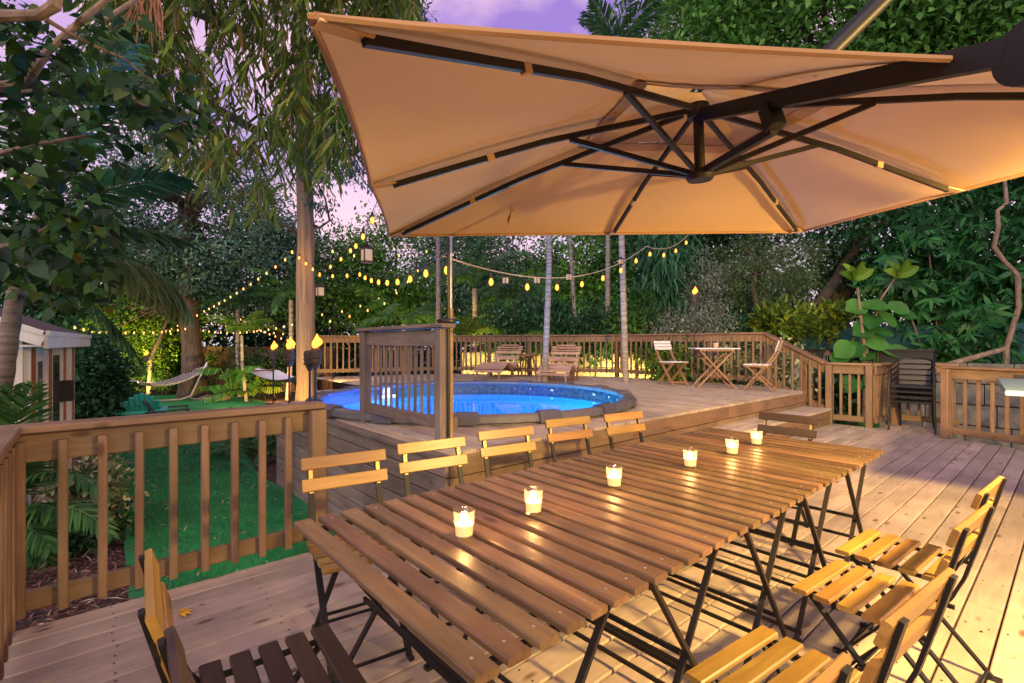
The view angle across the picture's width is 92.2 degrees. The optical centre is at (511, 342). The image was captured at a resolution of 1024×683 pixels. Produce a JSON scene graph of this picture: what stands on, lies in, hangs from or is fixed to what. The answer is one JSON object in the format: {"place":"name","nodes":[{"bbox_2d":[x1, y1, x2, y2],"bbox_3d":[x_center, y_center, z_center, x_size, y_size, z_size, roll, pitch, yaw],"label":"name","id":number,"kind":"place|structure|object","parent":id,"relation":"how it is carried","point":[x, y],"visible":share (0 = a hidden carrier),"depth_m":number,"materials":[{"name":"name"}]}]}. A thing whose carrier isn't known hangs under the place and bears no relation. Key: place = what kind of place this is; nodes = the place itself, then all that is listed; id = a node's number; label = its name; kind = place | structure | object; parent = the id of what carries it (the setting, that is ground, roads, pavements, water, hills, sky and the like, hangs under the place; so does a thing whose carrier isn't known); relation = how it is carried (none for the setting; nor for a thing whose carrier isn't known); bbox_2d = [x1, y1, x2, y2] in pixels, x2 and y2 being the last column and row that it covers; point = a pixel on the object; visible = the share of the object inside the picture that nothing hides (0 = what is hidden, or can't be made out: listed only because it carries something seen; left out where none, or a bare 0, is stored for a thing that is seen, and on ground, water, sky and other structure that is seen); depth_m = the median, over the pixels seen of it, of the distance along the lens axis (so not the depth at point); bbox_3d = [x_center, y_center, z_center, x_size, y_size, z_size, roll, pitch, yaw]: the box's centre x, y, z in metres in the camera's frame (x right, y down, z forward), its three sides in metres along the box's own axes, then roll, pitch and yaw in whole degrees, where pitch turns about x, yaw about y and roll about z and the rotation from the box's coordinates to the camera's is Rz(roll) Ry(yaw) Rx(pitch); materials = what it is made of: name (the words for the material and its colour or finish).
{"place":"outdoors","nodes":[
{"label":"outdoors","id":0,"kind":"place"},
{"bbox_2d":[0,308,91,526],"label":"garden shed","id":1,"kind":"structure","parent":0,"point":[46,352],"depth_m":5.87,"materials":[{"name":"paint"}]},
{"bbox_2d":[113,395,335,600],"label":"lawn","id":2,"kind":"structure","parent":0,"point":[194,405],"depth_m":5.72,"materials":[{"name":"plant"}]},
{"bbox_2d":[60,283,227,399],"bbox_3d":[-12.989,-0.188,17.603,5.024,4.189,3.830,0,0,-41],"label":"lit shrub","id":3,"kind":"object","parent":2,"relation":"on","point":[133,341],"visible":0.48,"depth_m":16.99,"materials":[{"name":"green plant"}]},
{"bbox_2d":[28,98,338,398],"bbox_3d":[-10.803,-3.174,17.196,9.533,10.186,8.711,0,0,-41],"label":"oak tree","id":4,"kind":"object","parent":2,"relation":"on","point":[188,215],"visible":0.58,"depth_m":16.90,"materials":[{"name":"green plant"}]},
{"bbox_2d":[114,443,333,588],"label":"turf blades","id":5,"kind":"object","parent":2,"relation":"on","point":[193,498],"visible":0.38,"depth_m":5.69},
{"bbox_2d":[197,365,262,402],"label":"split leaf plant","id":6,"kind":"object","parent":2,"relation":"on","point":[216,388],"visible":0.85,"depth_m":15.83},
{"bbox_2d":[201,311,282,400],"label":"lit palm","id":7,"kind":"object","parent":2,"relation":"on","point":[232,327],"visible":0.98,"depth_m":15.94,"materials":[{"name":"green plant"}]},
{"bbox_2d":[0,423,1023,682],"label":"deck","id":8,"kind":"structure","parent":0,"point":[908,491],"depth_m":2.43,"materials":[{"name":"brown wood"}]},
{"bbox_2d":[0,427,20,679],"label":"deck railing","id":9,"kind":"object","parent":8,"relation":"on","point":[9,437],"visible":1,"depth_m":1.96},
{"bbox_2d":[0,401,326,619],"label":"deck railing","id":10,"kind":"object","parent":8,"relation":"on","point":[61,442],"visible":0.83,"depth_m":2.63,"materials":[{"name":"wood"}]},
{"bbox_2d":[157,626,195,682],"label":"folding chair","id":11,"kind":"object","parent":8,"relation":"on","point":[171,650],"visible":1,"depth_m":0.86,"materials":[{"name":"wood"}]},
{"bbox_2d":[138,548,366,682],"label":"folding chair","id":12,"kind":"object","parent":8,"relation":"on","point":[155,616],"visible":0.84,"depth_m":1.30,"materials":[{"name":"wood"}]},
{"bbox_2d":[300,449,413,682],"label":"folding chair","id":13,"kind":"object","parent":8,"relation":"on","point":[324,564],"visible":0.59,"depth_m":2.24,"materials":[{"name":"wood"}]},
{"bbox_2d":[397,436,494,625],"bbox_3d":[-0.314,0.923,2.484,0.390,0.793,0.487,0,0,-33],"label":"folding chair","id":14,"kind":"object","parent":8,"relation":"on","point":[458,460],"visible":0.34,"depth_m":2.62,"materials":[{"name":"wood"}]},
{"bbox_2d":[293,490,648,682],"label":"folding table","id":15,"kind":"object","parent":8,"relation":"on","point":[605,587],"visible":1,"depth_m":1.32,"materials":[{"name":"brown wood"}]},
{"bbox_2d":[477,426,559,578],"bbox_3d":[0.081,0.923,2.839,0.390,0.793,0.487,0,0,-32],"label":"folding chair","id":16,"kind":"object","parent":8,"relation":"on","point":[528,446],"visible":0.23,"depth_m":2.99,"materials":[{"name":"wood"}]},
{"bbox_2d":[544,416,592,558],"bbox_3d":[0.509,0.923,3.276,0.390,0.793,0.487,0,0,-32],"label":"folding chair","id":17,"kind":"object","parent":8,"relation":"on","point":[585,433],"visible":0.26,"depth_m":3.43,"materials":[{"name":"wood"}]},
{"bbox_2d":[438,467,747,682],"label":"folding table","id":18,"kind":"object","parent":8,"relation":"on","point":[653,543],"visible":0.88,"depth_m":1.70,"materials":[{"name":"black paint"}]},
{"bbox_2d":[603,411,645,448],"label":"folding chair","id":19,"kind":"object","parent":8,"relation":"on","point":[637,427],"visible":0.22,"depth_m":3.69,"materials":[{"name":"wood"}]},
{"bbox_2d":[307,0,1023,236],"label":"cantilever umbrella","id":20,"kind":"object","parent":8,"relation":"on","point":[462,130],"visible":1,"depth_m":2.10,"materials":[{"name":"fabric"}]},
{"bbox_2d":[538,450,810,682],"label":"folding table","id":21,"kind":"object","parent":8,"relation":"on","point":[751,504],"visible":0.84,"depth_m":2.08,"materials":[{"name":"black paint"}]},
{"bbox_2d":[611,437,851,642],"bbox_3d":[1.133,0.969,2.656,0.562,0.701,1.053,0,0,-41],"label":"folding table","id":22,"kind":"object","parent":8,"relation":"on","point":[811,477],"visible":0.81,"depth_m":2.46,"materials":[{"name":"black paint"}]},
{"bbox_2d":[711,406,830,437],"bbox_3d":[3.423,1.188,6.725,4.280,0.256,0.414,0,0,-41],"label":"deck step","id":23,"kind":"object","parent":8,"relation":"on","point":[751,424],"visible":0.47,"depth_m":6.90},
{"bbox_2d":[667,427,883,600],"bbox_3d":[1.581,0.969,3.040,0.562,0.701,1.053,0,0,-41],"label":"folding table","id":24,"kind":"object","parent":8,"relation":"on","point":[855,458],"visible":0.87,"depth_m":2.86,"materials":[{"name":"black paint"}]},
{"bbox_2d":[757,412,817,546],"bbox_3d":[1.873,0.923,3.478,0.487,0.793,0.390,0,0,-45],"label":"folding chair","id":25,"kind":"object","parent":8,"relation":"on","point":[764,428],"visible":0.24,"depth_m":3.57,"materials":[{"name":"wood"}]},
{"bbox_2d":[685,567,958,682],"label":"folding chair","id":26,"kind":"object","parent":8,"relation":"on","point":[906,626],"visible":0.96,"depth_m":1.26,"materials":[{"name":"wood"}]},
{"bbox_2d":[810,652,853,682],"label":"folding chair","id":27,"kind":"object","parent":8,"relation":"on","point":[838,669],"visible":1,"depth_m":0.80,"materials":[{"name":"wood"}]},
{"bbox_2d":[825,362,872,428],"bbox_3d":[5.373,0.880,7.850,0.179,1.120,0.625,0,0,-45],"label":"deck railing","id":28,"kind":"object","parent":8,"relation":"on","point":[849,369],"visible":0.88,"depth_m":7.87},
{"bbox_2d":[873,362,898,424],"bbox_3d":[5.943,0.880,7.846,0.762,1.120,0.179,0,0,-38],"label":"deck railing","id":29,"kind":"object","parent":8,"relation":"on","point":[880,376],"visible":0.79,"depth_m":7.87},
{"bbox_2d":[791,503,994,682],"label":"folding chair","id":30,"kind":"object","parent":8,"relation":"on","point":[962,541],"visible":0.68,"depth_m":1.68,"materials":[{"name":"wood"}]},
{"bbox_2d":[888,374,936,434],"bbox_3d":[6.111,0.893,7.486,0.646,0.860,0.566,0,0,-45],"label":"stacking chair","id":31,"kind":"object","parent":8,"relation":"on","point":[914,401],"visible":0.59,"depth_m":7.43,"materials":[{"name":"black metal"}]},
{"bbox_2d":[887,369,936,429],"bbox_3d":[6.088,0.815,7.466,0.646,0.860,0.566,0,0,-45],"label":"stacking chair","id":32,"kind":"object","parent":31,"relation":"on","point":[913,396],"visible":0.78,"depth_m":7.43,"materials":[{"name":"black metal"}]},
{"bbox_2d":[887,363,935,423],"bbox_3d":[6.065,0.737,7.446,0.646,0.860,0.566,0,0,-45],"label":"stacking chair","id":33,"kind":"object","parent":32,"relation":"on","point":[912,391],"visible":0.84,"depth_m":7.48,"materials":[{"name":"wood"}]},
{"bbox_2d":[886,357,935,418],"bbox_3d":[6.043,0.659,7.427,0.646,0.860,0.566,0,0,-45],"label":"stacking chair","id":34,"kind":"object","parent":33,"relation":"on","point":[931,378],"visible":1,"depth_m":7.50,"materials":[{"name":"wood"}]},
{"bbox_2d":[832,476,1006,682],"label":"folding chair","id":35,"kind":"object","parent":8,"relation":"on","point":[919,560],"visible":0.59,"depth_m":2.00,"materials":[{"name":"wood"}]},
{"bbox_2d":[940,366,1023,444],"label":"deck railing","id":36,"kind":"object","parent":8,"relation":"on","point":[948,376],"visible":0.95,"depth_m":6.53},
{"bbox_2d":[0,0,1023,349],"label":"sky","id":37,"kind":"structure","parent":0,"point":[561,16],"materials":[{"name":"purple"}]},
{"bbox_2d":[15,349,1011,630],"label":"ground","id":38,"kind":"structure","parent":0,"point":[121,547],"depth_m":4.33,"materials":[{"name":"soil"}]},
{"bbox_2d":[0,381,120,574],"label":"areca palm","id":39,"kind":"object","parent":38,"relation":"on","point":[38,550],"visible":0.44,"depth_m":4.20,"materials":[{"name":"green plant"}]},
{"bbox_2d":[14,477,141,631],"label":"mulch chips","id":40,"kind":"object","parent":38,"relation":"on","point":[85,563],"visible":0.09,"depth_m":3.98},
{"bbox_2d":[26,451,156,535],"bbox_3d":[-4.402,1.617,5.069,1.175,1.211,1.101,0,0,21],"label":"variegated shrub","id":41,"kind":"object","parent":38,"relation":"on","point":[51,491],"visible":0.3,"depth_m":5.00,"materials":[{"name":"green plant"}]},
{"bbox_2d":[31,489,155,567],"bbox_3d":[-4.145,1.852,4.692,1.244,0.824,1.159,0,0,-41],"label":"garden bush","id":42,"kind":"object","parent":38,"relation":"on","point":[80,541],"visible":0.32,"depth_m":4.56,"materials":[{"name":"green plant"}]},
{"bbox_2d":[0,35,199,412],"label":"coconut palm","id":43,"kind":"object","parent":38,"relation":"on","point":[147,284],"visible":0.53,"depth_m":4.55,"materials":[{"name":"green plant"}]},
{"bbox_2d":[0,171,206,349],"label":"broadleaf tree","id":44,"kind":"object","parent":38,"relation":"on","point":[28,312],"visible":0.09,"depth_m":16.29,"materials":[{"name":"green plant"}]},
{"bbox_2d":[0,0,223,323],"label":"vine tree","id":45,"kind":"object","parent":38,"relation":"on","point":[21,77],"visible":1,"depth_m":2.76,"materials":[{"name":"green plant"}]},
{"bbox_2d":[74,322,159,419],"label":"hedge","id":46,"kind":"object","parent":38,"relation":"on","point":[103,384],"visible":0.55,"depth_m":9.25,"materials":[{"name":"green plant"}]},
{"bbox_2d":[114,336,226,393],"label":"garden bush","id":47,"kind":"object","parent":38,"relation":"on","point":[166,373],"visible":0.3,"depth_m":18.34,"materials":[{"name":"green plant"}]},
{"bbox_2d":[186,287,281,396],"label":"areca palm","id":48,"kind":"object","parent":38,"relation":"on","point":[239,301],"visible":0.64,"depth_m":17.27,"materials":[{"name":"green plant"}]},
{"bbox_2d":[135,346,333,391],"bbox_3d":[-13.266,1.016,19.672,12.977,1.770,0.065,0,0,8],"label":"plank fence","id":49,"kind":"object","parent":38,"relation":"on","point":[321,384],"visible":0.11,"depth_m":19.34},
{"bbox_2d":[194,436,277,466],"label":"fern bush","id":50,"kind":"object","parent":38,"relation":"on","point":[270,448],"visible":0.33,"depth_m":7.85,"materials":[{"name":"green plant"}]},
{"bbox_2d":[69,0,437,400],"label":"weeping tree","id":51,"kind":"object","parent":38,"relation":"on","point":[319,143],"visible":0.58,"depth_m":6.69,"materials":[{"name":"green plant"}]},
{"bbox_2d":[176,204,345,346],"bbox_3d":[-9.791,-1.906,20.421,6.197,7.661,6.642,0,0,20],"label":"oak tree","id":52,"kind":"object","parent":38,"relation":"on","point":[278,340],"visible":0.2,"depth_m":18.91,"materials":[{"name":"green plant"}]},
{"bbox_2d":[219,339,324,399],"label":"garden bush","id":53,"kind":"object","parent":38,"relation":"on","point":[280,365],"visible":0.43,"depth_m":16.81,"materials":[{"name":"green plant"}]},
{"bbox_2d":[232,268,335,399],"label":"areca palm","id":54,"kind":"object","parent":38,"relation":"on","point":[277,305],"visible":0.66,"depth_m":16.37,"materials":[{"name":"green plant"}]},
{"bbox_2d":[257,204,406,389],"bbox_3d":[-7.002,-1.772,20.033,6.082,7.441,5.304,0,0,-41],"label":"broadleaf tree","id":55,"kind":"object","parent":38,"relation":"on","point":[328,314],"visible":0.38,"depth_m":19.22,"materials":[{"name":"green plant"}]},
{"bbox_2d":[316,200,464,374],"bbox_3d":[-4.965,-2.125,20.864,6.891,8.094,7.159,0,0,-41],"label":"broadleaf tree","id":56,"kind":"object","parent":38,"relation":"on","point":[409,299],"visible":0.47,"depth_m":19.90,"materials":[{"name":"green plant"}]},
{"bbox_2d":[341,284,454,334],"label":"areca palm","id":57,"kind":"object","parent":38,"relation":"on","point":[413,316],"visible":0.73,"depth_m":15.19,"materials":[{"name":"green plant"}]},
{"bbox_2d":[391,236,536,365],"bbox_3d":[-1.349,-0.697,15.072,4.522,5.218,3.997,0,0,-41],"label":"areca palm","id":58,"kind":"object","parent":38,"relation":"on","point":[483,260],"visible":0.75,"depth_m":14.75,"materials":[{"name":"green plant"}]},
{"bbox_2d":[435,308,501,373],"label":"lit palm","id":59,"kind":"object","parent":38,"relation":"on","point":[469,328],"visible":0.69,"depth_m":13.17,"materials":[{"name":"green plant"}]},
{"bbox_2d":[397,236,541,350],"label":"broadleaf tree","id":60,"kind":"object","parent":38,"relation":"on","point":[461,289],"visible":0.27,"depth_m":19.85,"materials":[{"name":"green plant"}]},
{"bbox_2d":[0,223,1020,376],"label":"wood","id":61,"kind":"object","parent":38,"relation":"on","point":[264,339],"visible":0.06,"depth_m":25.38,"materials":[{"name":"green plant"}]},
{"bbox_2d":[454,271,570,323],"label":"areca palm","id":62,"kind":"object","parent":38,"relation":"on","point":[497,288],"visible":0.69,"depth_m":15.41,"materials":[{"name":"green plant"}]},
{"bbox_2d":[459,294,567,372],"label":"garden bush","id":63,"kind":"object","parent":38,"relation":"on","point":[503,323],"visible":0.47,"depth_m":13.78,"materials":[{"name":"green plant"}]},
{"bbox_2d":[482,239,580,330],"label":"broadleaf tree","id":64,"kind":"object","parent":38,"relation":"on","point":[516,284],"visible":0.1,"depth_m":20.34,"materials":[{"name":"green plant"}]},
{"bbox_2d":[273,374,805,529],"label":"deck","id":65,"kind":"structure","parent":38,"relation":"on","point":[666,408],"depth_m":5.11,"materials":[{"name":"wood"}]},
{"bbox_2d":[317,335,433,375],"bbox_3d":[-3.196,0.380,12.447,3.383,1.120,0.179,0,0,-24],"label":"pool railing","id":66,"kind":"object","parent":65,"relation":"on","point":[342,339],"visible":0.34,"depth_m":12.03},
{"bbox_2d":[356,323,457,439],"bbox_3d":[-1.019,0.456,4.596,0.197,1.229,1.561,0,0,-42],"label":"slatted screen","id":67,"kind":"object","parent":65,"relation":"on","point":[391,336],"visible":0.94,"depth_m":4.50,"materials":[{"name":"wood"}]},
{"bbox_2d":[436,237,458,437],"bbox_3d":[-0.529,-0.520,4.080,0.188,2.720,0.188,0,0,-41],"label":"light pole","id":68,"kind":"object","parent":67,"relation":"attached to","point":[449,319],"visible":0.79,"depth_m":4.04,"materials":[{"name":"brown wood"}]},
{"bbox_2d":[305,380,636,426],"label":"round pool","id":69,"kind":"structure","parent":65,"relation":"in","point":[487,403],"depth_m":8.28,"materials":[{"name":"liquid"}]},
{"bbox_2d":[474,345,523,378],"bbox_3d":[-0.287,0.436,11.850,0.680,0.781,1.644,0,0,19],"label":"wavy lounger","id":70,"kind":"object","parent":65,"relation":"on","point":[498,367],"visible":0.99,"depth_m":12.00,"materials":[{"name":"brown wood"}]},
{"bbox_2d":[453,334,614,375],"bbox_3d":[0.405,0.370,12.529,4.365,1.140,0.179,0,0,17],"label":"pool railing","id":71,"kind":"object","parent":65,"relation":"on","point":[528,340],"visible":0.79,"depth_m":12.44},
{"bbox_2d":[541,236,551,381],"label":"slim palm","id":72,"kind":"object","parent":65,"relation":"on","point":[546,334],"visible":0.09,"depth_m":10.14,"materials":[{"name":"grey plant"}]},
{"bbox_2d":[536,345,581,381],"bbox_3d":[1.053,0.436,10.762,0.680,0.781,1.644,0,0,17],"label":"wavy lounger","id":73,"kind":"object","parent":65,"relation":"on","point":[566,368],"visible":0.91,"depth_m":11.06,"materials":[{"name":"brown wood"}]},
{"bbox_2d":[577,0,668,382],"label":"slim palm","id":74,"kind":"object","parent":65,"relation":"on","point":[595,24],"visible":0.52,"depth_m":10.04,"materials":[{"name":"green plant"}]},
{"bbox_2d":[614,332,766,386],"bbox_3d":[3.631,0.370,10.561,0.179,1.140,3.580,0,0,-40],"label":"pool railing","id":75,"kind":"object","parent":65,"relation":"on","point":[710,339],"visible":0.66,"depth_m":10.11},
{"bbox_2d":[763,333,827,407],"bbox_3d":[4.970,0.502,8.662,0.179,1.382,1.250,0,0,-20],"label":"sloping railing","id":76,"kind":"object","parent":65,"relation":"on","point":[808,361],"visible":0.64,"depth_m":8.54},
{"bbox_2d":[503,286,595,362],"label":"garden bush","id":77,"kind":"object","parent":38,"relation":"on","point":[558,304],"visible":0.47,"depth_m":13.73,"materials":[{"name":"green plant"}]},
{"bbox_2d":[500,235,646,348],"bbox_3d":[2.814,-2.346,18.736,8.184,8.543,5.744,0,0,-14],"label":"broadleaf tree","id":78,"kind":"object","parent":38,"relation":"on","point":[583,267],"visible":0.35,"depth_m":17.86,"materials":[{"name":"green plant"}]},
{"bbox_2d":[552,290,631,375],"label":"garden bush","id":79,"kind":"object","parent":38,"relation":"on","point":[592,321],"visible":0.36,"depth_m":13.34,"materials":[{"name":"green plant"}]},
{"bbox_2d":[462,352,812,406],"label":"stone wall","id":80,"kind":"structure","parent":38,"relation":"on","point":[796,371],"depth_m":13.61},
{"bbox_2d":[595,281,687,377],"bbox_3d":[3.578,0.150,12.727,2.394,3.516,2.929,0,0,35],"label":"garden bush","id":81,"kind":"object","parent":38,"relation":"on","point":[637,325],"visible":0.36,"depth_m":12.27,"materials":[{"name":"green plant"}]},
{"bbox_2d":[576,234,744,317],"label":"broadleaf tree","id":82,"kind":"object","parent":38,"relation":"on","point":[613,283],"visible":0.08,"depth_m":17.25,"materials":[{"name":"green plant"}]},
{"bbox_2d":[619,234,712,369],"bbox_3d":[3.907,-0.709,12.676,2.147,5.229,2.179,0,0,-41],"label":"hanging vine","id":83,"kind":"object","parent":38,"relation":"on","point":[661,272],"visible":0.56,"depth_m":12.24,"materials":[{"name":"green plant"}]},
{"bbox_2d":[634,327,721,382],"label":"variegated shrub","id":84,"kind":"object","parent":38,"relation":"on","point":[654,363],"visible":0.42,"depth_m":10.57,"materials":[{"name":"green plant"}]},
{"bbox_2d":[636,295,750,378],"bbox_3d":[4.285,0.397,11.730,3.100,3.021,2.366,0,0,-41],"label":"silver shrub","id":85,"kind":"object","parent":38,"relation":"on","point":[689,324],"visible":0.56,"depth_m":11.45,"materials":[{"name":"green plant"}]},
{"bbox_2d":[668,244,740,353],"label":"silver shrub","id":86,"kind":"object","parent":38,"relation":"on","point":[706,294],"visible":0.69,"depth_m":11.88,"materials":[{"name":"green plant"}]},
{"bbox_2d":[613,233,804,342],"bbox_3d":[7.320,-2.064,17.962,7.326,7.946,6.023,0,0,-41],"label":"broadleaf tree","id":87,"kind":"object","parent":38,"relation":"on","point":[727,241],"visible":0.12,"depth_m":16.94,"materials":[{"name":"green plant"}]},
{"bbox_2d":[679,330,763,384],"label":"variegated shrub","id":88,"kind":"object","parent":38,"relation":"on","point":[714,358],"visible":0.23,"depth_m":10.43,"materials":[{"name":"green plant"}]},
{"bbox_2d":[696,228,857,342],"bbox_3d":[6.238,-0.580,12.606,3.384,4.966,3.475,0,0,-11],"label":"feathery tree","id":89,"kind":"object","parent":38,"relation":"on","point":[795,277],"visible":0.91,"depth_m":12.08,"materials":[{"name":"green plant"}]},
{"bbox_2d":[734,331,824,398],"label":"variegated shrub","id":90,"kind":"object","parent":38,"relation":"on","point":[779,358],"visible":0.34,"depth_m":10.09,"materials":[{"name":"green plant"}]},
{"bbox_2d":[741,293,839,350],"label":"croton bush","id":91,"kind":"object","parent":38,"relation":"on","point":[775,319],"visible":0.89,"depth_m":10.66,"materials":[{"name":"green plant"}]},
{"bbox_2d":[599,0,1023,326],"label":"broadleaf tree","id":92,"kind":"object","parent":38,"relation":"on","point":[747,22],"visible":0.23,"depth_m":11.45,"materials":[{"name":"green plant"}]},
{"bbox_2d":[799,292,858,347],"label":"croton bush","id":93,"kind":"object","parent":38,"relation":"on","point":[838,311],"visible":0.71,"depth_m":11.03,"materials":[{"name":"green plant"}]},
{"bbox_2d":[812,348,872,426],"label":"garden bush","id":94,"kind":"object","parent":38,"relation":"on","point":[845,396],"visible":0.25,"depth_m":10.05,"materials":[{"name":"green plant"}]},
{"bbox_2d":[830,259,918,427],"bbox_3d":[7.185,0.121,9.839,1.645,3.562,0.455,0,0,0],"label":"leaf plant","id":95,"kind":"object","parent":38,"relation":"on","point":[865,327],"visible":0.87,"depth_m":9.80,"materials":[{"name":"green plant"}]},
{"bbox_2d":[742,177,1023,325],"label":"broadleaf tree","id":96,"kind":"object","parent":38,"relation":"on","point":[834,277],"visible":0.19,"depth_m":13.47,"materials":[{"name":"green plant"}]},
{"bbox_2d":[788,320,1023,434],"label":"shrub","id":97,"kind":"object","parent":38,"relation":"on","point":[898,340],"visible":0.11,"depth_m":11.28,"materials":[{"name":"plant"}]},
{"bbox_2d":[813,360,1023,449],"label":"stone wall","id":98,"kind":"structure","parent":38,"relation":"on","point":[985,408],"depth_m":8.94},
{"bbox_2d":[870,349,938,361],"bbox_3d":[7.753,0.253,9.759,0.400,0.255,1.020,0,0,-41],"label":"planter tub","id":99,"kind":"object","parent":98,"relation":"on","point":[914,353],"visible":0.79,"depth_m":9.60,"materials":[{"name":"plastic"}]},
{"bbox_2d":[819,176,1023,324],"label":"broadleaf tree","id":100,"kind":"object","parent":38,"relation":"on","point":[1017,194],"visible":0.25,"depth_m":10.68,"materials":[{"name":"green plant"}]},
{"bbox_2d":[844,189,1023,357],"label":"umbrella leaf shrub","id":101,"kind":"object","parent":38,"relation":"on","point":[920,296],"visible":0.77,"depth_m":10.76,"materials":[{"name":"green plant"}]},
{"bbox_2d":[863,0,1023,243],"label":"broadleaf tree","id":102,"kind":"object","parent":38,"relation":"on","point":[1007,4],"visible":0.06,"depth_m":11.48,"materials":[{"name":"green plant"}]},
{"bbox_2d":[908,220,1023,363],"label":"umbrella leaf shrub","id":103,"kind":"object","parent":38,"relation":"on","point":[972,320],"visible":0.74,"depth_m":10.09,"materials":[{"name":"green plant"}]},
{"bbox_2d":[947,181,1021,363],"bbox_3d":[8.770,-1.059,9.584,2.086,5.927,0.499,0,0,11],"label":"crooked vine stem","id":104,"kind":"object","parent":38,"relation":"on","point":[1005,349],"visible":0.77,"depth_m":9.47,"materials":[{"name":"brown plant"}]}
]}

